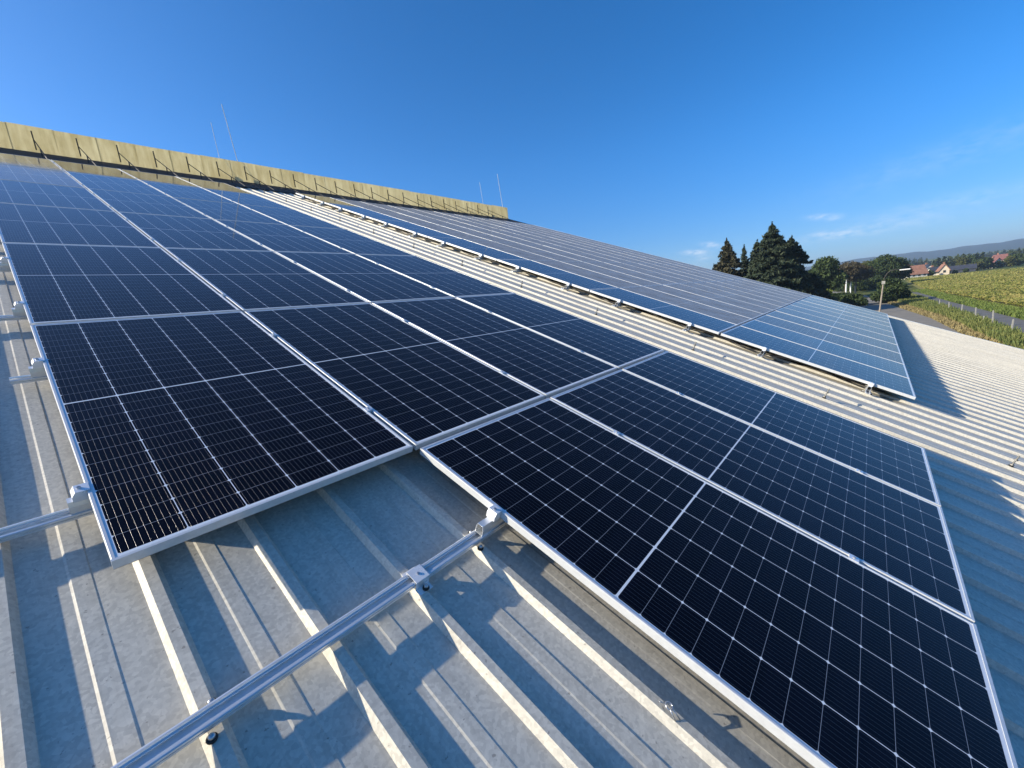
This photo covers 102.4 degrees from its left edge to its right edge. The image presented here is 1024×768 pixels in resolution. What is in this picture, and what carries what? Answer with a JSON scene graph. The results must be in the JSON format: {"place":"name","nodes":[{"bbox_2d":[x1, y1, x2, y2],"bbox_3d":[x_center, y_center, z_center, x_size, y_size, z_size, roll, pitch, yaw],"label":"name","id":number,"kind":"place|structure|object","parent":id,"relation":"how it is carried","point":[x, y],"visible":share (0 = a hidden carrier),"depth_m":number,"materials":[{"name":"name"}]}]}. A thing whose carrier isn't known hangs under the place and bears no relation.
{"place":"outdoors","nodes":[
{"label":"outdoors","id":0,"kind":"place"},
{"bbox_2d":[0,0,1023,269],"label":"sky","id":1,"kind":"structure","parent":0,"point":[675,130],"materials":[{"name":"blue"}]},
{"bbox_2d":[833,291,960,333],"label":"road","id":2,"kind":"structure","parent":0,"point":[891,310],"depth_m":64.41,"materials":[{"name":"grey asphalt"}]},
{"bbox_2d":[805,238,1023,318],"bbox_3d":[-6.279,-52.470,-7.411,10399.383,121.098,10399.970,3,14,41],"label":"ground","id":3,"kind":"structure","parent":0,"point":[1016,244],"depth_m":2470.86,"materials":[{"name":"green plant"}]},
{"bbox_2d":[0,121,1023,767],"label":"warehouse","id":4,"kind":"structure","parent":3,"relation":"on","point":[508,647],"depth_m":1.45,"materials":[{"name":"metal"}]},
{"bbox_2d":[0,315,27,320],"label":"mounting rail","id":5,"kind":"object","parent":4,"relation":"on","point":[7,317],"depth_m":2.71,"materials":[{"name":"metal"}]},
{"bbox_2d":[11,301,26,316],"bbox_3d":[-3.208,-0.521,2.802,0.048,0.096,0.260,28,29,33],"label":"end clamp","id":6,"kind":"object","parent":5,"relation":"attached to","point":[18,310],"visible":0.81,"depth_m":2.72,"materials":[{"name":"metal"}]},
{"bbox_2d":[9,375,47,384],"bbox_3d":[-1.085,-0.494,3.871,0.082,0.037,4.715,28,29,33],"label":"mounting rail","id":7,"kind":"object","parent":4,"relation":"on","point":[21,379],"visible":0.09,"depth_m":2.16,"materials":[{"name":"metal"}]},
{"bbox_2d":[28,357,46,377],"bbox_3d":[-2.449,-0.110,2.251,0.048,0.096,0.260,28,29,33],"label":"end clamp","id":8,"kind":"object","parent":7,"relation":"attached to","point":[36,368],"visible":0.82,"depth_m":2.17,"materials":[{"name":"metal"}]},
{"bbox_2d":[0,153,64,171],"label":"photovoltaic module","id":9,"kind":"object","parent":4,"relation":"on","point":[23,161],"visible":0.79,"depth_m":8.48,"materials":[{"name":"glass"}]},
{"bbox_2d":[0,164,84,187],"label":"photovoltaic module","id":10,"kind":"object","parent":4,"relation":"on","point":[30,174],"visible":0.79,"depth_m":7.20,"materials":[{"name":"glass"}]},
{"bbox_2d":[0,508,93,542],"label":"mounting rail","id":11,"kind":"object","parent":4,"relation":"on","point":[24,528],"depth_m":1.44,"materials":[{"name":"metal"}]},
{"bbox_2d":[66,482,91,514],"bbox_3d":[-1.516,0.396,1.573,0.048,0.096,0.260,28,29,33],"label":"end clamp","id":12,"kind":"object","parent":11,"relation":"attached to","point":[78,501],"visible":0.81,"depth_m":1.49,"materials":[{"name":"metal"}]},
{"bbox_2d":[0,179,114,211],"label":"photovoltaic module","id":13,"kind":"object","parent":4,"relation":"on","point":[24,193],"visible":0.79,"depth_m":5.92,"materials":[{"name":"glass"}]},
{"bbox_2d":[0,203,160,247],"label":"photovoltaic module","id":14,"kind":"object","parent":4,"relation":"on","point":[28,224],"visible":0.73,"depth_m":4.62,"materials":[{"name":"glass"}]},
{"bbox_2d":[51,160,139,180],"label":"photovoltaic module","id":15,"kind":"object","parent":4,"relation":"on","point":[66,167],"visible":0.75,"depth_m":9.23,"materials":[{"name":"glass"}]},
{"bbox_2d":[67,172,169,196],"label":"photovoltaic module","id":16,"kind":"object","parent":4,"relation":"on","point":[111,183],"visible":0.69,"depth_m":7.99,"materials":[{"name":"glass"}]},
{"bbox_2d":[2,243,240,324],"bbox_3d":[-3.408,-0.922,3.533,2.264,0.035,1.134,28,29,33],"label":"photovoltaic module","id":17,"kind":"object","parent":4,"relation":"on","point":[55,283],"visible":0.8,"depth_m":3.34,"materials":[{"name":"glass"}]},
{"bbox_2d":[88,188,210,218],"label":"photovoltaic module","id":18,"kind":"object","parent":4,"relation":"on","point":[119,201],"visible":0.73,"depth_m":6.73,"materials":[{"name":"glass"}]},
{"bbox_2d":[119,169,200,187],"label":"photovoltaic module","id":19,"kind":"object","parent":4,"relation":"on","point":[156,178],"visible":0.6,"depth_m":10.09,"materials":[{"name":"glass"}]},
{"bbox_2d":[142,181,237,203],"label":"photovoltaic module","id":20,"kind":"object","parent":4,"relation":"on","point":[184,192],"visible":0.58,"depth_m":8.83,"materials":[{"name":"glass"}]},
{"bbox_2d":[118,212,271,250],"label":"photovoltaic module","id":21,"kind":"object","parent":4,"relation":"on","point":[164,231],"visible":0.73,"depth_m":5.48,"materials":[{"name":"glass"}]},
{"bbox_2d":[176,176,254,194],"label":"photovoltaic module","id":22,"kind":"object","parent":4,"relation":"on","point":[205,184],"visible":0.66,"depth_m":10.94,"materials":[{"name":"glass"}]},
{"bbox_2d":[30,311,412,569],"bbox_3d":[-1.715,-0.005,2.304,2.264,0.035,1.134,28,29,33],"label":"photovoltaic module","id":23,"kind":"object","parent":4,"relation":"on","point":[181,428],"visible":1,"depth_m":1.99,"materials":[{"name":"glass"}]},
{"bbox_2d":[172,197,285,224],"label":"photovoltaic module","id":24,"kind":"object","parent":4,"relation":"on","point":[223,211],"visible":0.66,"depth_m":7.60,"materials":[{"name":"glass"}]},
{"bbox_2d":[205,189,293,209],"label":"photovoltaic module","id":25,"kind":"object","parent":4,"relation":"on","point":[246,199],"visible":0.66,"depth_m":9.70,"materials":[{"name":"glass"}]},
{"bbox_2d":[164,248,368,313],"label":"photovoltaic module","id":26,"kind":"object","parent":4,"relation":"on","point":[243,280],"visible":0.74,"depth_m":4.22,"materials":[{"name":"glass"}]},
{"bbox_2d":[214,219,353,253],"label":"photovoltaic module","id":27,"kind":"object","parent":4,"relation":"on","point":[280,238],"visible":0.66,"depth_m":6.35,"materials":[{"name":"glass"}]},
{"bbox_2d":[240,204,346,229],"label":"photovoltaic module","id":28,"kind":"object","parent":4,"relation":"on","point":[291,217],"visible":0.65,"depth_m":8.45,"materials":[{"name":"glass"}]},
{"bbox_2d":[111,521,506,767],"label":"mounting rail","id":29,"kind":"object","parent":4,"relation":"on","point":[180,736],"visible":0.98,"depth_m":1.19,"materials":[{"name":"metal"}]},
{"bbox_2d":[475,504,503,535],"bbox_3d":[-0.052,0.575,1.846,0.048,0.096,0.260,28,29,33],"label":"end clamp","id":30,"kind":"object","parent":29,"relation":"attached to","point":[490,521],"visible":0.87,"depth_m":1.78,"materials":[{"name":"metal"}]},
{"bbox_2d":[296,193,361,207],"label":"photovoltaic module","id":31,"kind":"object","parent":4,"relation":"on","point":[328,200],"visible":0.91,"depth_m":13.18,"materials":[{"name":"glass"}]},
{"bbox_2d":[289,225,414,255],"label":"photovoltaic module","id":32,"kind":"object","parent":4,"relation":"on","point":[351,241],"visible":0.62,"depth_m":7.21,"materials":[{"name":"glass"}]},
{"bbox_2d":[330,197,393,211],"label":"photovoltaic module","id":33,"kind":"object","parent":4,"relation":"on","point":[363,205],"visible":0.69,"depth_m":14.06,"materials":[{"name":"glass"}]},
{"bbox_2d":[275,251,452,303],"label":"photovoltaic module","id":34,"kind":"object","parent":4,"relation":"on","point":[369,281],"visible":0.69,"depth_m":5.09,"materials":[{"name":"glass"}]},
{"bbox_2d":[331,204,406,221],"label":"photovoltaic module","id":35,"kind":"object","parent":4,"relation":"on","point":[370,214],"visible":0.91,"depth_m":11.94,"materials":[{"name":"glass"}]},
{"bbox_2d":[244,303,544,450],"bbox_3d":[-0.971,-0.239,3.155,2.264,0.035,1.134,28,29,33],"label":"photovoltaic module","id":36,"kind":"object","parent":4,"relation":"on","point":[415,388],"visible":0.91,"depth_m":2.92,"materials":[{"name":"glass"}]},
{"bbox_2d":[368,209,436,224],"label":"photovoltaic module","id":37,"kind":"object","parent":4,"relation":"on","point":[403,217],"visible":0.66,"depth_m":12.84,"materials":[{"name":"glass"}]},
{"bbox_2d":[374,219,460,238],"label":"photovoltaic module","id":38,"kind":"object","parent":4,"relation":"on","point":[418,229],"visible":0.88,"depth_m":10.70,"materials":[{"name":"glass"}]},
{"bbox_2d":[397,212,464,227],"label":"photovoltaic module","id":39,"kind":"object","parent":4,"relation":"on","point":[432,220],"visible":0.64,"depth_m":13.69,"materials":[{"name":"glass"}]},
{"bbox_2d":[356,254,512,297],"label":"photovoltaic module","id":40,"kind":"object","parent":4,"relation":"on","point":[451,282],"visible":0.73,"depth_m":5.96,"materials":[{"name":"glass"}]},
{"bbox_2d":[410,222,489,240],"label":"photovoltaic module","id":41,"kind":"object","parent":4,"relation":"on","point":[452,232],"visible":0.63,"depth_m":11.60,"materials":[{"name":"glass"}]},
{"bbox_2d":[428,236,527,260],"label":"photovoltaic module","id":42,"kind":"object","parent":4,"relation":"on","point":[479,249],"visible":0.85,"depth_m":9.46,"materials":[{"name":"glass"}]},
{"bbox_2d":[444,226,515,242],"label":"photovoltaic module","id":43,"kind":"object","parent":4,"relation":"on","point":[481,235],"visible":0.68,"depth_m":12.45,"materials":[{"name":"glass"}]},
{"bbox_2d":[372,297,617,398],"bbox_3d":[-0.226,-0.474,4.005,2.264,0.035,1.134,28,29,33],"label":"photovoltaic module","id":44,"kind":"object","parent":4,"relation":"on","point":[547,367],"visible":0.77,"depth_m":3.82,"materials":[{"name":"glass"}]},
{"bbox_2d":[468,228,539,244],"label":"photovoltaic module","id":45,"kind":"object","parent":4,"relation":"on","point":[506,237],"visible":0.69,"depth_m":13.30,"materials":[{"name":"glass"}]},
{"bbox_2d":[465,239,556,260],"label":"photovoltaic module","id":46,"kind":"object","parent":4,"relation":"on","point":[513,250],"visible":0.67,"depth_m":10.36,"materials":[{"name":"glass"}]},
{"bbox_2d":[494,231,561,246],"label":"photovoltaic module","id":47,"kind":"object","parent":4,"relation":"on","point":[527,238],"visible":0.66,"depth_m":14.17,"materials":[{"name":"glass"}]},
{"bbox_2d":[494,241,581,261],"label":"photovoltaic module","id":48,"kind":"object","parent":4,"relation":"on","point":[547,254],"visible":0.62,"depth_m":11.22,"materials":[{"name":"glass"}]},
{"bbox_2d":[497,259,617,290],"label":"photovoltaic module","id":49,"kind":"object","parent":4,"relation":"on","point":[572,279],"visible":0.88,"depth_m":8.21,"materials":[{"name":"glass"}]},
{"bbox_2d":[456,293,663,369],"bbox_3d":[0.519,-0.710,4.854,2.264,0.035,1.134,28,29,33],"label":"photovoltaic module","id":50,"kind":"object","parent":4,"relation":"on","point":[612,347],"visible":0.8,"depth_m":4.70,"materials":[{"name":"glass"}]},
{"bbox_2d":[520,243,600,261],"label":"photovoltaic module","id":51,"kind":"object","parent":4,"relation":"on","point":[564,253],"visible":0.69,"depth_m":12.07,"materials":[{"name":"glass"}]},
{"bbox_2d":[544,245,619,262],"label":"photovoltaic module","id":52,"kind":"object","parent":4,"relation":"on","point":[583,254],"visible":0.72,"depth_m":12.93,"materials":[{"name":"glass"}]},
{"bbox_2d":[532,260,640,287],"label":"photovoltaic module","id":53,"kind":"object","parent":4,"relation":"on","point":[599,277],"visible":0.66,"depth_m":9.12,"materials":[{"name":"glass"}]},
{"bbox_2d":[306,198,884,392],"bbox_3d":[-1.054,-2.953,9.134,14.089,5.724,0.053,3,14,41],"label":"solar cable","id":54,"kind":"object","parent":4,"relation":"attached to","point":[642,309],"visible":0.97,"depth_m":6.61,"materials":[{"name":"black rubber"}]},
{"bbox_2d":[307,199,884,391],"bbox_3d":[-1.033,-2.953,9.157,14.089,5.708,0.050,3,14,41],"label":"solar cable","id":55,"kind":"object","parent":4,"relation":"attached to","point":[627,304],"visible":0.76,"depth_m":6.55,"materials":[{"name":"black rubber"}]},
{"bbox_2d":[566,247,633,262],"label":"photovoltaic module","id":56,"kind":"object","parent":4,"relation":"on","point":[602,255],"visible":0.72,"depth_m":13.79,"materials":[{"name":"glass"}]},
{"bbox_2d":[561,261,661,285],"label":"photovoltaic module","id":57,"kind":"object","parent":4,"relation":"on","point":[618,275],"visible":0.69,"depth_m":9.98,"materials":[{"name":"glass"}]},
{"bbox_2d":[582,248,649,263],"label":"photovoltaic module","id":58,"kind":"object","parent":4,"relation":"on","point":[616,256],"visible":0.69,"depth_m":14.64,"materials":[{"name":"glass"}]},
{"bbox_2d":[585,262,678,284],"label":"photovoltaic module","id":59,"kind":"object","parent":4,"relation":"on","point":[634,273],"visible":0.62,"depth_m":10.84,"materials":[{"name":"glass"}]},
{"bbox_2d":[604,262,692,283],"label":"photovoltaic module","id":60,"kind":"object","parent":4,"relation":"on","point":[654,274],"visible":0.69,"depth_m":11.68,"materials":[{"name":"glass"}]},
{"bbox_2d":[590,288,736,333],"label":"photovoltaic module","id":61,"kind":"object","parent":4,"relation":"on","point":[694,318],"visible":0.98,"depth_m":6.96,"materials":[{"name":"glass"}]},
{"bbox_2d":[624,263,704,282],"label":"photovoltaic module","id":62,"kind":"object","parent":4,"relation":"on","point":[693,280],"visible":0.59,"depth_m":12.55,"materials":[{"name":"glass"}]},
{"bbox_2d":[638,263,713,281],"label":"photovoltaic module","id":63,"kind":"object","parent":4,"relation":"on","point":[680,273],"visible":0.59,"depth_m":13.40,"materials":[{"name":"glass"}]},
{"bbox_2d":[621,286,751,325],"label":"photovoltaic module","id":64,"kind":"object","parent":4,"relation":"on","point":[733,318],"visible":0.85,"depth_m":7.88,"materials":[{"name":"glass"}]},
{"bbox_2d":[654,264,724,280],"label":"photovoltaic module","id":65,"kind":"object","parent":4,"relation":"on","point":[690,272],"visible":0.64,"depth_m":14.24,"materials":[{"name":"glass"}]},
{"bbox_2d":[644,285,763,319],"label":"photovoltaic module","id":66,"kind":"object","parent":4,"relation":"on","point":[747,313],"visible":0.86,"depth_m":8.73,"materials":[{"name":"glass"}]},
{"bbox_2d":[420,398,1017,767],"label":"photovoltaic module","id":67,"kind":"object","parent":4,"relation":"on","point":[813,652],"visible":1,"depth_m":1.64,"materials":[{"name":"glass"}]},
{"bbox_2d":[665,284,773,315],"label":"photovoltaic module","id":68,"kind":"object","parent":4,"relation":"on","point":[732,301],"visible":0.77,"depth_m":9.59,"materials":[{"name":"glass"}]},
{"bbox_2d":[682,283,781,310],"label":"photovoltaic module","id":69,"kind":"object","parent":4,"relation":"on","point":[739,297],"visible":0.74,"depth_m":10.46,"materials":[{"name":"glass"}]},
{"bbox_2d":[697,282,788,307],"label":"photovoltaic module","id":70,"kind":"object","parent":4,"relation":"on","point":[752,296],"visible":0.73,"depth_m":11.30,"materials":[{"name":"glass"}]},
{"bbox_2d":[708,281,793,304],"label":"photovoltaic module","id":71,"kind":"object","parent":4,"relation":"on","point":[789,302],"visible":0.72,"depth_m":12.16,"materials":[{"name":"glass"}]},
{"bbox_2d":[718,280,798,302],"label":"photovoltaic module","id":72,"kind":"object","parent":4,"relation":"on","point":[762,291],"visible":0.83,"depth_m":13.01,"materials":[{"name":"glass"}]},
{"bbox_2d":[550,369,974,622],"bbox_3d":[1.477,0.448,2.769,2.264,0.035,1.134,28,29,33],"label":"photovoltaic module","id":73,"kind":"object","parent":4,"relation":"on","point":[898,536],"visible":0.79,"depth_m":2.52,"materials":[{"name":"glass"}]},
{"bbox_2d":[726,280,803,300],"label":"photovoltaic module","id":74,"kind":"object","parent":4,"relation":"on","point":[769,290],"visible":0.83,"depth_m":13.88,"materials":[{"name":"glass"}]},
{"bbox_2d":[622,351,940,506],"bbox_3d":[2.221,0.212,3.618,2.264,0.035,1.134,28,29,33],"label":"photovoltaic module","id":75,"kind":"object","parent":4,"relation":"on","point":[900,464],"visible":0.78,"depth_m":3.42,"materials":[{"name":"glass"}]},
{"bbox_2d":[721,326,915,399],"bbox_3d":[4.293,-0.396,5.888,2.264,0.038,1.134,28,29,33],"label":"photovoltaic module","id":76,"kind":"object","parent":4,"relation":"on","point":[880,379],"visible":1,"depth_m":5.71,"materials":[{"name":"glass"}]},
{"bbox_2d":[740,320,909,378],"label":"photovoltaic module","id":77,"kind":"object","parent":4,"relation":"on","point":[887,365],"visible":0.81,"depth_m":6.63,"materials":[{"name":"glass"}]},
{"bbox_2d":[754,315,903,363],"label":"photovoltaic module","id":78,"kind":"object","parent":4,"relation":"on","point":[850,343],"visible":0.77,"depth_m":7.50,"materials":[{"name":"glass"}]},
{"bbox_2d":[766,311,900,353],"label":"photovoltaic module","id":79,"kind":"object","parent":4,"relation":"on","point":[843,333],"visible":0.82,"depth_m":8.35,"materials":[{"name":"glass"}]},
{"bbox_2d":[776,307,897,344],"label":"photovoltaic module","id":80,"kind":"object","parent":4,"relation":"on","point":[874,335],"visible":0.77,"depth_m":9.21,"materials":[{"name":"glass"}]},
{"bbox_2d":[784,305,894,337],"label":"photovoltaic module","id":81,"kind":"object","parent":4,"relation":"on","point":[848,322],"visible":0.77,"depth_m":10.07,"materials":[{"name":"glass"}]},
{"bbox_2d":[790,302,892,331],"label":"photovoltaic module","id":82,"kind":"object","parent":4,"relation":"on","point":[857,320],"visible":0.78,"depth_m":10.93,"materials":[{"name":"glass"}]},
{"bbox_2d":[797,300,891,326],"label":"photovoltaic module","id":83,"kind":"object","parent":4,"relation":"on","point":[847,313],"visible":0.77,"depth_m":11.79,"materials":[{"name":"glass"}]},
{"bbox_2d":[802,298,889,322],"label":"photovoltaic module","id":84,"kind":"object","parent":4,"relation":"on","point":[848,310],"visible":0.8,"depth_m":12.63,"materials":[{"name":"glass"}]},
{"bbox_2d":[807,297,888,318],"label":"photovoltaic module","id":85,"kind":"object","parent":4,"relation":"on","point":[850,308],"visible":0.77,"depth_m":13.49,"materials":[{"name":"glass"}]},
{"bbox_2d":[809,295,887,315],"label":"photovoltaic module","id":86,"kind":"object","parent":4,"relation":"on","point":[857,307],"visible":0.78,"depth_m":14.34,"materials":[{"name":"glass"}]},
{"bbox_2d":[712,238,744,276],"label":"spruce tree","id":87,"kind":"object","parent":3,"relation":"on","point":[728,260],"visible":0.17,"depth_m":80.49,"materials":[{"name":"green plant"}]},
{"bbox_2d":[743,221,815,295],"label":"spruce tree","id":88,"kind":"object","parent":3,"relation":"on","point":[774,262],"visible":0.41,"depth_m":73.66,"materials":[{"name":"green plant"}]},
{"bbox_2d":[783,236,841,301],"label":"spruce tree","id":89,"kind":"object","parent":3,"relation":"on","point":[813,279],"visible":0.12,"depth_m":75.67,"materials":[{"name":"green plant"}]},
{"bbox_2d":[810,255,849,290],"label":"broadleaf tree","id":90,"kind":"object","parent":3,"relation":"on","point":[827,268],"visible":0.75,"depth_m":112.96,"materials":[{"name":"green plant"}]},
{"bbox_2d":[838,261,863,291],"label":"broadleaf tree","id":91,"kind":"object","parent":3,"relation":"on","point":[849,268],"visible":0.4,"depth_m":142.21,"materials":[{"name":"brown plant"}]},
{"bbox_2d":[836,293,868,305],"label":"bush","id":92,"kind":"object","parent":3,"relation":"on","point":[857,299],"visible":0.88,"depth_m":89.00,"materials":[{"name":"green plant"}]},
{"bbox_2d":[853,264,875,289],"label":"broadleaf tree","id":93,"kind":"object","parent":3,"relation":"on","point":[867,272],"visible":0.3,"depth_m":144.59,"materials":[{"name":"green plant"}]},
{"bbox_2d":[847,275,881,291],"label":"hedge","id":94,"kind":"object","parent":3,"relation":"on","point":[866,284],"visible":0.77,"depth_m":154.97,"materials":[{"name":"green plant"}]},
{"bbox_2d":[866,254,903,278],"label":"broadleaf tree","id":95,"kind":"object","parent":3,"relation":"on","point":[882,267],"visible":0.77,"depth_m":164.67,"materials":[{"name":"green plant"}]},
{"bbox_2d":[869,277,908,302],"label":"bush","id":96,"kind":"object","parent":3,"relation":"on","point":[894,289],"visible":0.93,"depth_m":87.45,"materials":[{"name":"green plant"}]},
{"bbox_2d":[889,257,913,279],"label":"broadleaf tree","id":97,"kind":"object","parent":3,"relation":"on","point":[903,274],"visible":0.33,"depth_m":166.68,"materials":[{"name":"green plant"}]},
{"bbox_2d":[906,264,928,277],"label":"house","id":98,"kind":"structure","parent":3,"relation":"on","point":[920,270],"depth_m":243.12,"materials":[{"name":"tile"}]},
{"bbox_2d":[870,292,1023,348],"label":"verge grass","id":99,"kind":"structure","parent":3,"relation":"on","point":[998,331],"depth_m":45.50,"materials":[{"name":"green plant"}]},
{"bbox_2d":[905,248,1023,266],"bbox_3d":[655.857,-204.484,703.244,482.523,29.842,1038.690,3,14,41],"label":"distant wood","id":100,"kind":"object","parent":3,"relation":"on","point":[939,262],"visible":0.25,"depth_m":397.80,"materials":[{"name":"green plant"}]},
{"bbox_2d":[913,292,1023,332],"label":"lane","id":101,"kind":"structure","parent":3,"relation":"on","point":[1006,319],"depth_m":53.56,"materials":[{"name":"grey asphalt"}]},
{"bbox_2d":[887,301,1021,347],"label":"dry grass","id":102,"kind":"structure","parent":0,"point":[955,325],"depth_m":49.16,"materials":[{"name":"plant"}]},
{"bbox_2d":[905,267,1023,307],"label":"field","id":103,"kind":"structure","parent":0,"point":[919,287],"depth_m":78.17,"materials":[{"name":"green plant"}]},
{"bbox_2d":[913,289,1023,319],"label":"field edge grass","id":104,"kind":"structure","parent":103,"relation":"on","point":[1013,311],"depth_m":64.08,"materials":[{"name":"green plant"}]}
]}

